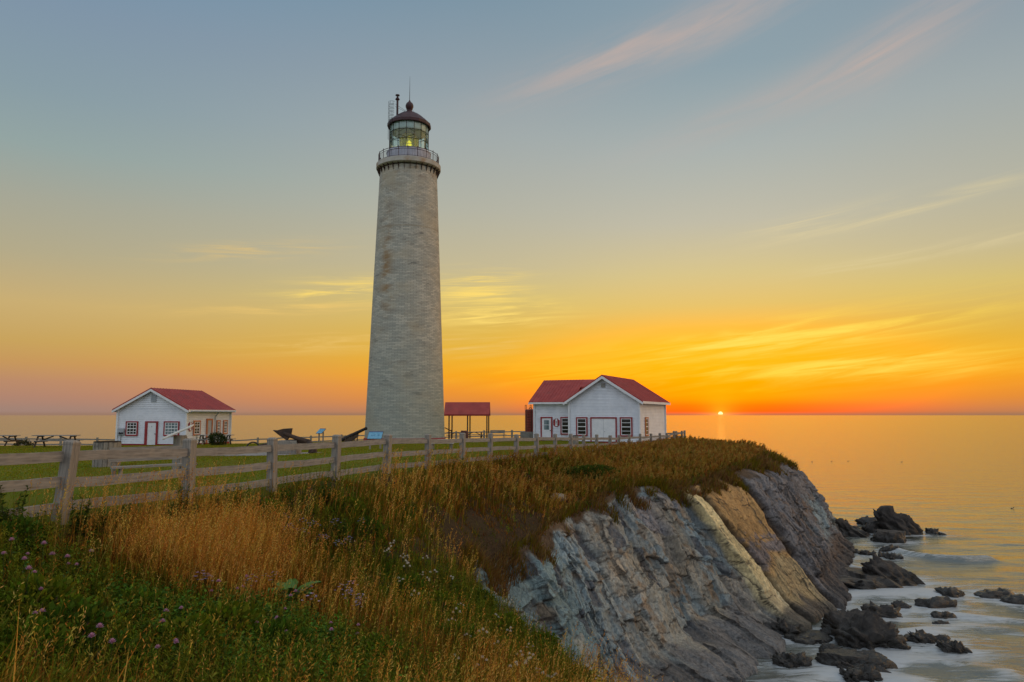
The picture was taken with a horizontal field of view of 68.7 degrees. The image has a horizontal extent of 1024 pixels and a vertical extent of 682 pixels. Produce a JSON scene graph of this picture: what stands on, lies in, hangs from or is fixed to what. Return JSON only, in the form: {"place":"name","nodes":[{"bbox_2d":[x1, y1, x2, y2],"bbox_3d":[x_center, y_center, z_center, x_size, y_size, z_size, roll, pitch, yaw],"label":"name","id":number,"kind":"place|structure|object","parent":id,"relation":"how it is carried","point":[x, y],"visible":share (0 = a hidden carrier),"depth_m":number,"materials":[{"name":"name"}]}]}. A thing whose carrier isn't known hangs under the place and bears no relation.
{"place":"outdoors","nodes":[
{"label":"outdoors","id":0,"kind":"place"},
{"bbox_2d":[0,440,617,521],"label":"lawn grass","id":1,"kind":"structure","parent":0,"point":[28,449],"depth_m":28.23,"materials":[{"name":"plant"}]},
{"bbox_2d":[0,435,800,681],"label":"ground","id":2,"kind":"structure","parent":0,"point":[472,518],"depth_m":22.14,"materials":[{"name":"plant"}]},
{"bbox_2d":[0,507,11,524],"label":"weed plant","id":3,"kind":"object","parent":2,"relation":"on","point":[4,516],"visible":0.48,"depth_m":10.12,"materials":[{"name":"green plant"}]},
{"bbox_2d":[0,435,24,445],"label":"picnic table","id":4,"kind":"object","parent":2,"relation":"on","point":[6,440],"visible":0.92,"depth_m":50.54,"materials":[{"name":"grey wood"}]},
{"bbox_2d":[0,485,28,525],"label":"weed plant","id":5,"kind":"object","parent":2,"relation":"on","point":[17,502],"visible":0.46,"depth_m":10.40,"materials":[{"name":"green plant"}]},
{"bbox_2d":[11,439,33,445],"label":"bush","id":6,"kind":"object","parent":2,"relation":"on","point":[24,442],"visible":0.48,"depth_m":65.76,"materials":[{"name":"green plant"}]},
{"bbox_2d":[0,513,48,557],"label":"leafy shrub","id":7,"kind":"object","parent":2,"relation":"on","point":[27,520],"visible":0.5,"depth_m":9.82,"materials":[{"name":"green plant"}]},
{"bbox_2d":[22,565,33,617],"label":"pink wildflower","id":8,"kind":"object","parent":2,"relation":"on","point":[29,567],"visible":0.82,"depth_m":8.09,"materials":[{"name":"pink plant"}]},
{"bbox_2d":[0,612,75,678],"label":"leafy shrub","id":9,"kind":"object","parent":2,"relation":"on","point":[62,629],"visible":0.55,"depth_m":7.10,"materials":[{"name":"green plant"}]},
{"bbox_2d":[0,570,83,627],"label":"leafy shrub","id":10,"kind":"object","parent":2,"relation":"on","point":[60,587],"visible":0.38,"depth_m":8.05,"materials":[{"name":"green plant"}]},
{"bbox_2d":[29,435,80,447],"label":"picnic table","id":11,"kind":"object","parent":2,"relation":"on","point":[43,440],"visible":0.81,"depth_m":46.32,"materials":[{"name":"grey wood"}]},
{"bbox_2d":[20,595,120,662],"bbox_3d":[-4.588,3.060,7.758,0.870,0.873,0.922,-5,-8,42],"label":"leafy shrub","id":12,"kind":"object","parent":2,"relation":"on","point":[73,606],"visible":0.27,"depth_m":7.71,"materials":[{"name":"green plant"}]},
{"bbox_2d":[65,495,93,539],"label":"weed plant","id":13,"kind":"object","parent":2,"relation":"on","point":[85,512],"visible":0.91,"depth_m":11.11,"materials":[{"name":"green plant"}]},
{"bbox_2d":[88,632,94,676],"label":"pink wildflower","id":14,"kind":"object","parent":2,"relation":"on","point":[91,634],"visible":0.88,"depth_m":7.08,"materials":[{"name":"pink plant"}]},
{"bbox_2d":[86,623,103,670],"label":"pink wildflower","id":15,"kind":"object","parent":2,"relation":"on","point":[99,625],"visible":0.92,"depth_m":7.30,"materials":[{"name":"pink plant"}]},
{"bbox_2d":[83,505,109,537],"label":"weed plant","id":16,"kind":"object","parent":2,"relation":"on","point":[102,523],"visible":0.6,"depth_m":11.60,"materials":[{"name":"green plant"}]},
{"bbox_2d":[92,441,121,466],"bbox_3d":[-14.777,4.123,27.326,0.916,0.930,0.934,1,-6,-11],"label":"wooden bin","id":17,"kind":"object","parent":2,"relation":"on","point":[102,445],"visible":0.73,"depth_m":26.93,"materials":[{"name":"grey wood"}]},
{"bbox_2d":[63,627,155,678],"bbox_3d":[-4.113,3.258,7.679,0.870,0.642,0.922,2,-6,-21],"label":"leafy shrub","id":18,"kind":"object","parent":2,"relation":"on","point":[133,640],"visible":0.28,"depth_m":7.65,"materials":[{"name":"green plant"}]},
{"bbox_2d":[113,503,133,529],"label":"weed plant","id":19,"kind":"object","parent":2,"relation":"on","point":[122,516],"visible":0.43,"depth_m":12.05,"materials":[{"name":"green plant"}]},
{"bbox_2d":[110,586,171,621],"bbox_3d":[-4.700,3.410,9.298,0.872,0.668,0.833,-3,-6,27],"label":"leafy shrub","id":20,"kind":"object","parent":2,"relation":"on","point":[137,595],"visible":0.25,"depth_m":9.34,"materials":[{"name":"green plant"}]},
{"bbox_2d":[109,445,196,477],"bbox_3d":[-8.885,3.079,18.566,0.550,0.914,2.130,-5,-7,40],"label":"bench","id":21,"kind":"object","parent":2,"relation":"on","point":[113,467],"visible":0.46,"depth_m":18.43,"materials":[{"name":"grey wood"}]},
{"bbox_2d":[112,387,235,444],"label":"cottage","id":22,"kind":"structure","parent":2,"relation":"on","point":[152,416],"depth_m":62.43,"materials":[{"name":"white paint"}]},
{"bbox_2d":[125,421,138,435],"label":"window","id":23,"kind":"structure","parent":22,"relation":"in","point":[131,427],"depth_m":62.35,"materials":[{"name":"red paint"}]},
{"bbox_2d":[147,423,155,444],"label":"door","id":24,"kind":"structure","parent":22,"relation":"in","point":[151,431],"depth_m":62.06,"materials":[{"name":"wood"}]},
{"bbox_2d":[163,421,179,435],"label":"window","id":25,"kind":"structure","parent":22,"relation":"in","point":[169,427],"depth_m":61.88,"materials":[{"name":"red paint"}]},
{"bbox_2d":[193,420,200,435],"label":"window","id":26,"kind":"structure","parent":22,"relation":"in","point":[197,423],"depth_m":63.29,"materials":[{"name":"clear glass"}]},
{"bbox_2d":[207,420,211,442],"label":"door","id":27,"kind":"structure","parent":22,"relation":"in","point":[209,421],"depth_m":65.20,"materials":[{"name":"wood"}]},
{"bbox_2d":[216,420,220,432],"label":"window","id":28,"kind":"structure","parent":22,"relation":"in","point":[218,422],"depth_m":66.66,"materials":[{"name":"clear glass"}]},
{"bbox_2d":[223,420,227,433],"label":"window","id":29,"kind":"structure","parent":22,"relation":"in","point":[225,422],"depth_m":67.86,"materials":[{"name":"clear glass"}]},
{"bbox_2d":[166,496,182,523],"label":"weed plant","id":30,"kind":"object","parent":2,"relation":"on","point":[172,504],"visible":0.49,"depth_m":13.13,"materials":[{"name":"green plant"}]},
{"bbox_2d":[162,424,193,469],"bbox_3d":[-9.725,3.169,21.794,0.784,1.487,0.618,1,-6,-12],"label":"interpretive sign","id":31,"kind":"object","parent":2,"relation":"on","point":[177,440],"visible":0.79,"depth_m":21.70,"materials":[{"name":"grey wood"}]},
{"bbox_2d":[176,483,189,526],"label":"weed plant","id":32,"kind":"object","parent":2,"relation":"on","point":[180,487],"visible":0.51,"depth_m":13.29,"materials":[{"name":"green plant"}]},
{"bbox_2d":[151,612,231,665],"bbox_3d":[-3.728,3.550,8.658,0.933,0.815,0.969,5,-8,-41],"label":"leafy shrub","id":33,"kind":"object","parent":2,"relation":"on","point":[204,627],"visible":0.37,"depth_m":8.63,"materials":[{"name":"green plant"}]},
{"bbox_2d":[186,500,200,524],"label":"weed plant","id":34,"kind":"object","parent":2,"relation":"on","point":[197,507],"visible":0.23,"depth_m":13.36,"materials":[{"name":"green plant"}]},
{"bbox_2d":[196,435,232,444],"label":"picnic table","id":35,"kind":"object","parent":2,"relation":"on","point":[203,439],"visible":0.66,"depth_m":55.68,"materials":[{"name":"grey wood"}]},
{"bbox_2d":[208,432,227,444],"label":"bush","id":36,"kind":"object","parent":2,"relation":"on","point":[221,439],"visible":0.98,"depth_m":53.35,"materials":[{"name":"green plant"}]},
{"bbox_2d":[214,493,223,511],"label":"weed plant","id":37,"kind":"object","parent":2,"relation":"on","point":[218,501],"visible":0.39,"depth_m":14.29,"materials":[{"name":"green plant"}]},
{"bbox_2d":[189,593,265,636],"bbox_3d":[-3.712,3.745,9.609,1.066,0.908,1.026,-2,-6,21],"label":"leafy shrub","id":38,"kind":"object","parent":2,"relation":"on","point":[227,610],"visible":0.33,"depth_m":9.59,"materials":[{"name":"green plant"}]},
{"bbox_2d":[224,485,243,513],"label":"weed plant","id":39,"kind":"object","parent":2,"relation":"on","point":[238,503],"visible":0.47,"depth_m":15.08,"materials":[{"name":"green plant"}]},
{"bbox_2d":[0,430,519,445],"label":"rail fence","id":40,"kind":"object","parent":2,"relation":"on","point":[258,439],"visible":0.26,"depth_m":80.06,"materials":[{"name":"grey wood"}]},
{"bbox_2d":[215,452,321,455],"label":"concrete slab","id":41,"kind":"structure","parent":2,"relation":"on","point":[256,454],"depth_m":34.87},
{"bbox_2d":[247,428,316,452],"bbox_3d":[-10.855,4.792,35.656,3.908,1.286,0.662,-2,-6,20],"label":"anchor","id":42,"kind":"object","parent":41,"relation":"on","point":[286,434],"visible":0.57,"depth_m":35.62,"materials":[{"name":"metal"}]},
{"bbox_2d":[278,440,300,453],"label":"timber block","id":43,"kind":"structure","parent":41,"relation":"on","point":[289,451],"depth_m":35.35,"materials":[{"name":"grey wood"}]},
{"bbox_2d":[252,498,286,522],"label":"leafy shrub","id":44,"kind":"object","parent":2,"relation":"on","point":[274,503],"visible":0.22,"depth_m":15.46,"materials":[{"name":"green plant"}]},
{"bbox_2d":[250,616,313,654],"bbox_3d":[-2.986,3.910,9.480,0.957,0.891,1.014,-4,-7,38],"label":"leafy shrub","id":45,"kind":"object","parent":2,"relation":"on","point":[279,623],"visible":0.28,"depth_m":9.45,"materials":[{"name":"green plant"}]},
{"bbox_2d":[261,578,320,603],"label":"broad leaved plant","id":46,"kind":"object","parent":2,"relation":"on","point":[293,584],"visible":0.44,"depth_m":12.45,"materials":[{"name":"green plant"}]},
{"bbox_2d":[276,640,338,675],"bbox_3d":[-2.558,3.991,9.095,0.925,0.604,0.969,1,-6,-14],"label":"leafy shrub","id":47,"kind":"object","parent":2,"relation":"on","point":[314,653],"visible":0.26,"depth_m":9.06,"materials":[{"name":"green plant"}]},
{"bbox_2d":[316,428,325,441],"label":"interpretive sign","id":48,"kind":"object","parent":2,"relation":"on","point":[320,431],"visible":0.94,"depth_m":62.48,"materials":[{"name":"blue wood"}]},
{"bbox_2d":[319,475,333,503],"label":"weed plant","id":49,"kind":"object","parent":2,"relation":"on","point":[328,487],"visible":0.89,"depth_m":17.47,"materials":[{"name":"green plant"}]},
{"bbox_2d":[316,622,353,643],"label":"leafy shrub","id":50,"kind":"object","parent":2,"relation":"on","point":[349,632],"visible":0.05,"depth_m":10.73,"materials":[{"name":"green plant"}]},
{"bbox_2d":[334,518,346,541],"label":"weed plant","id":51,"kind":"object","parent":2,"relation":"on","point":[340,531],"visible":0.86,"depth_m":16.12,"materials":[{"name":"green plant"}]},
{"bbox_2d":[0,430,685,524],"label":"rail fence","id":52,"kind":"object","parent":2,"relation":"on","point":[70,455],"visible":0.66,"depth_m":15.44,"materials":[{"name":"grey wood"}]},
{"bbox_2d":[333,496,361,516],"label":"leafy shrub","id":53,"kind":"object","parent":2,"relation":"on","point":[349,498],"visible":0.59,"depth_m":17.36,"materials":[{"name":"green plant"}]},
{"bbox_2d":[341,427,366,441],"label":"cannon","id":54,"kind":"object","parent":2,"relation":"on","point":[351,437],"visible":0.84,"depth_m":61.37,"materials":[{"name":"metal"}]},
{"bbox_2d":[339,589,371,605],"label":"leafy shrub","id":55,"kind":"object","parent":2,"relation":"on","point":[355,595],"visible":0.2,"depth_m":13.41,"materials":[{"name":"green plant"}]},
{"bbox_2d":[355,515,384,539],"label":"leafy shrub","id":56,"kind":"object","parent":2,"relation":"on","point":[366,518],"visible":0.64,"depth_m":16.73,"materials":[{"name":"green plant"}]},
{"bbox_2d":[367,431,383,448],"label":"interpretive sign","id":57,"kind":"object","parent":2,"relation":"on","point":[375,434],"visible":0.91,"depth_m":42.63,"materials":[{"name":"blue wood"}]},
{"bbox_2d":[348,631,404,669],"bbox_3d":[-1.932,4.453,10.596,0.925,0.589,0.969,1,-6,-8],"label":"leafy shrub","id":58,"kind":"object","parent":2,"relation":"on","point":[391,643],"visible":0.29,"depth_m":10.53,"materials":[{"name":"green plant"}]},
{"bbox_2d":[0,443,765,681],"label":"leafy undergrowth","id":59,"kind":"object","parent":2,"relation":"on","point":[174,611],"visible":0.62,"depth_m":9.90,"materials":[{"name":"green plant"}]},
{"bbox_2d":[363,92,445,440],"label":"lighthouse","id":60,"kind":"object","parent":2,"relation":"on","point":[405,397],"visible":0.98,"depth_m":67.88,"materials":[{"name":"stone"}]},
{"bbox_2d":[403,497,418,520],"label":"weed plant","id":61,"kind":"object","parent":2,"relation":"on","point":[412,512],"visible":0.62,"depth_m":19.20,"materials":[{"name":"green plant"}]},
{"bbox_2d":[393,573,429,596],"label":"leafy shrub","id":62,"kind":"object","parent":2,"relation":"on","point":[413,578],"visible":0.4,"depth_m":14.96,"materials":[{"name":"green plant"}]},
{"bbox_2d":[417,587,458,616],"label":"leafy shrub","id":63,"kind":"object","parent":2,"relation":"on","point":[438,594],"visible":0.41,"depth_m":14.45,"materials":[{"name":"green plant"}]},
{"bbox_2d":[435,619,485,651],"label":"leafy shrub","id":64,"kind":"object","parent":2,"relation":"on","point":[463,625],"visible":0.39,"depth_m":12.73,"materials":[{"name":"green plant"}]},
{"bbox_2d":[444,402,489,437],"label":"picnic shelter","id":65,"kind":"object","parent":2,"relation":"on","point":[467,409],"visible":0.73,"depth_m":82.81,"materials":[{"name":"red paint"}]},
{"bbox_2d":[470,588,496,602],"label":"leafy shrub","id":66,"kind":"object","parent":2,"relation":"on","point":[486,592],"visible":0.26,"depth_m":16.30,"materials":[{"name":"green plant"}]},
{"bbox_2d":[486,610,527,644],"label":"leafy shrub","id":67,"kind":"object","parent":2,"relation":"on","point":[521,623],"visible":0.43,"depth_m":14.31,"materials":[{"name":"green plant"}]},
{"bbox_2d":[520,405,532,437],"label":"storage tank","id":68,"kind":"object","parent":2,"relation":"on","point":[527,432],"visible":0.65,"depth_m":73.65,"materials":[{"name":"metal"}]},
{"bbox_2d":[530,631,563,653],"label":"leafy shrub","id":69,"kind":"object","parent":2,"relation":"on","point":[547,638],"visible":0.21,"depth_m":14.85,"materials":[{"name":"green plant"}]},
{"bbox_2d":[562,464,620,481],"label":"bush","id":70,"kind":"object","parent":2,"relation":"on","point":[591,468],"visible":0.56,"depth_m":35.99,"materials":[{"name":"green plant"}]},
{"bbox_2d":[528,375,669,442],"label":"visitor house","id":71,"kind":"structure","parent":2,"relation":"on","point":[605,406],"depth_m":65.30,"materials":[{"name":"white paint"}]},
{"bbox_2d":[542,418,550,436],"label":"door","id":72,"kind":"structure","parent":71,"relation":"in","point":[546,422],"depth_m":67.52,"materials":[{"name":"white wood"}]},
{"bbox_2d":[553,418,559,426],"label":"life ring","id":73,"kind":"object","parent":71,"relation":"attached to","point":[556,422],"visible":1,"depth_m":67.15,"materials":[{"name":"paint"}]},
{"bbox_2d":[560,417,567,434],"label":"window","id":74,"kind":"structure","parent":71,"relation":"in","point":[563,420],"depth_m":66.82,"materials":[{"name":"red paint"}]},
{"bbox_2d":[576,417,587,435],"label":"window","id":75,"kind":"structure","parent":71,"relation":"in","point":[581,422],"depth_m":65.06,"materials":[{"name":"white paint"}]},
{"bbox_2d":[592,419,615,441],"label":"double door","id":76,"kind":"structure","parent":71,"relation":"in","point":[602,427],"depth_m":64.20,"materials":[{"name":"wood"}]},
{"bbox_2d":[620,417,632,436],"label":"window","id":77,"kind":"structure","parent":71,"relation":"in","point":[626,423],"depth_m":63.38,"materials":[{"name":"red paint"}]},
{"bbox_2d":[645,417,648,435],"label":"window","id":78,"kind":"structure","parent":71,"relation":"in","point":[646,418],"depth_m":64.91,"materials":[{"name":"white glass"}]},
{"bbox_2d":[0,415,1023,681],"bbox_3d":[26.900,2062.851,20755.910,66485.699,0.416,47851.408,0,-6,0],"label":"sea","id":79,"kind":"structure","parent":0,"point":[958,479],"depth_m":96.19,"materials":[{"name":"liquid"}]},
{"bbox_2d":[770,617,801,633],"bbox_3d":[11.895,12.758,32.650,1.282,1.466,1.397,0,-6,0],"label":"sea rock","id":80,"kind":"object","parent":79,"relation":"in","point":[782,626],"visible":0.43,"depth_m":32.54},
{"bbox_2d":[772,651,812,667],"bbox_3d":[10.773,12.439,28.853,1.580,0.964,1.269,0,-6,0],"label":"sea rock","id":81,"kind":"object","parent":79,"relation":"in","point":[791,660],"visible":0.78,"depth_m":28.62,"materials":[{"name":"stone"}]},
{"bbox_2d":[783,629,832,644],"bbox_3d":[12.667,12.843,32.128,2.127,0.580,2.070,0,-6,0],"label":"sea rock","id":82,"kind":"object","parent":79,"relation":"in","point":[811,637],"visible":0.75,"depth_m":31.81,"materials":[{"name":"stone"}]},
{"bbox_2d":[818,643,840,651],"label":"sea rock","id":83,"kind":"object","parent":79,"relation":"in","point":[826,646],"visible":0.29,"depth_m":30.40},
{"bbox_2d":[835,518,870,537],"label":"sea rock","id":84,"kind":"object","parent":79,"relation":"in","point":[846,529],"visible":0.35,"depth_m":59.13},
{"bbox_2d":[815,648,897,672],"bbox_3d":[13.171,12.518,28.741,2.876,1.090,2.370,0,-6,0],"label":"sea rock","id":85,"kind":"object","parent":79,"relation":"in","point":[846,658],"visible":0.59,"depth_m":28.52,"materials":[{"name":"stone"}]},
{"bbox_2d":[839,664,882,681],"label":"sea rock","id":86,"kind":"object","parent":79,"relation":"in","point":[859,673],"visible":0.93,"depth_m":26.85,"materials":[{"name":"stone"}]},
{"bbox_2d":[820,608,910,649],"bbox_3d":[15.102,12.562,32.110,3.367,2.554,4.025,0,-6,0],"label":"sea rock","id":87,"kind":"object","parent":79,"relation":"in","point":[857,628],"visible":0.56,"depth_m":30.92,"materials":[{"name":"stone"}]},
{"bbox_2d":[854,516,876,524],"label":"sea rock","id":88,"kind":"object","parent":79,"relation":"in","point":[863,520],"visible":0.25,"depth_m":65.24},
{"bbox_2d":[858,550,876,555],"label":"sea rock","id":89,"kind":"object","parent":79,"relation":"in","point":[865,552],"visible":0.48,"depth_m":50.98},
{"bbox_2d":[838,567,903,589],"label":"sea rock","id":90,"kind":"object","parent":79,"relation":"in","point":[859,578],"visible":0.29,"depth_m":41.07,"materials":[{"name":"stone"}]},
{"bbox_2d":[861,521,882,533],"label":"sea rock","id":91,"kind":"object","parent":79,"relation":"in","point":[869,527],"visible":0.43,"depth_m":60.49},
{"bbox_2d":[860,600,902,617],"bbox_3d":[17.730,13.075,35.790,1.871,1.135,1.593,0,-6,0],"label":"sea rock","id":92,"kind":"object","parent":79,"relation":"in","point":[886,611],"visible":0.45,"depth_m":35.42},
{"bbox_2d":[870,529,906,542],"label":"sea rock","id":93,"kind":"object","parent":79,"relation":"in","point":[888,536],"visible":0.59,"depth_m":55.98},
{"bbox_2d":[879,544,898,551],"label":"sea rock","id":94,"kind":"object","parent":79,"relation":"in","point":[890,547],"visible":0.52,"depth_m":52.43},
{"bbox_2d":[860,554,925,585],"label":"sea rock","id":95,"kind":"object","parent":79,"relation":"in","point":[890,570],"visible":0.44,"depth_m":42.32,"materials":[{"name":"stone"}]},
{"bbox_2d":[883,552,903,559],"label":"sea rock","id":96,"kind":"object","parent":79,"relation":"in","point":[892,556],"visible":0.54,"depth_m":49.50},
{"bbox_2d":[873,505,922,535],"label":"sea rock","id":97,"kind":"object","parent":79,"relation":"in","point":[887,517],"visible":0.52,"depth_m":59.81,"materials":[{"name":"stone"}]},
{"bbox_2d":[891,600,911,608],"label":"sea rock","id":98,"kind":"object","parent":79,"relation":"in","point":[898,603],"visible":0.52,"depth_m":36.98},
{"bbox_2d":[904,629,950,643],"bbox_3d":[17.600,12.718,31.594,2.051,1.088,1.486,-1,-6,14],"label":"sea rock","id":99,"kind":"object","parent":79,"relation":"in","point":[921,636],"visible":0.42,"depth_m":31.35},
{"bbox_2d":[925,528,938,533],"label":"sea rock","id":100,"kind":"object","parent":79,"relation":"in","point":[931,531],"visible":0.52,"depth_m":60.30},
{"bbox_2d":[914,596,956,608],"bbox_3d":[21.241,13.286,37.475,2.023,1.026,1.190,0,-6,0],"label":"sea rock","id":101,"kind":"object","parent":79,"relation":"in","point":[935,602],"visible":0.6,"depth_m":37.24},
{"bbox_2d":[932,620,949,623],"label":"sea rock","id":102,"kind":"object","parent":79,"relation":"in","point":[940,622],"visible":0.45,"depth_m":34.12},
{"bbox_2d":[930,611,956,618],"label":"sea rock","id":103,"kind":"object","parent":79,"relation":"in","point":[942,614],"visible":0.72,"depth_m":35.36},
{"bbox_2d":[934,586,964,597],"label":"sea rock","id":104,"kind":"object","parent":79,"relation":"in","point":[953,592],"visible":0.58,"depth_m":39.51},
{"bbox_2d":[935,640,972,653],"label":"sea rock","id":105,"kind":"object","parent":79,"relation":"in","point":[954,646],"visible":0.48,"depth_m":29.96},
{"bbox_2d":[973,587,1013,598],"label":"sea rock","id":106,"kind":"object","parent":79,"relation":"in","point":[998,592],"visible":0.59,"depth_m":39.40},
{"bbox_2d":[1000,594,1023,604],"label":"sea rock","id":107,"kind":"object","parent":79,"relation":"in","point":[1018,599],"visible":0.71,"depth_m":38.13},
{"bbox_2d":[0,0,1023,414],"label":"sky","id":108,"kind":"structure","parent":0,"point":[715,207],"materials":[{"name":"blue"}]},
{"bbox_2d":[469,456,854,681],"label":"cliff terrain","id":109,"kind":"structure","parent":0,"point":[712,586],"depth_m":32.02,"materials":[{"name":"stone"}]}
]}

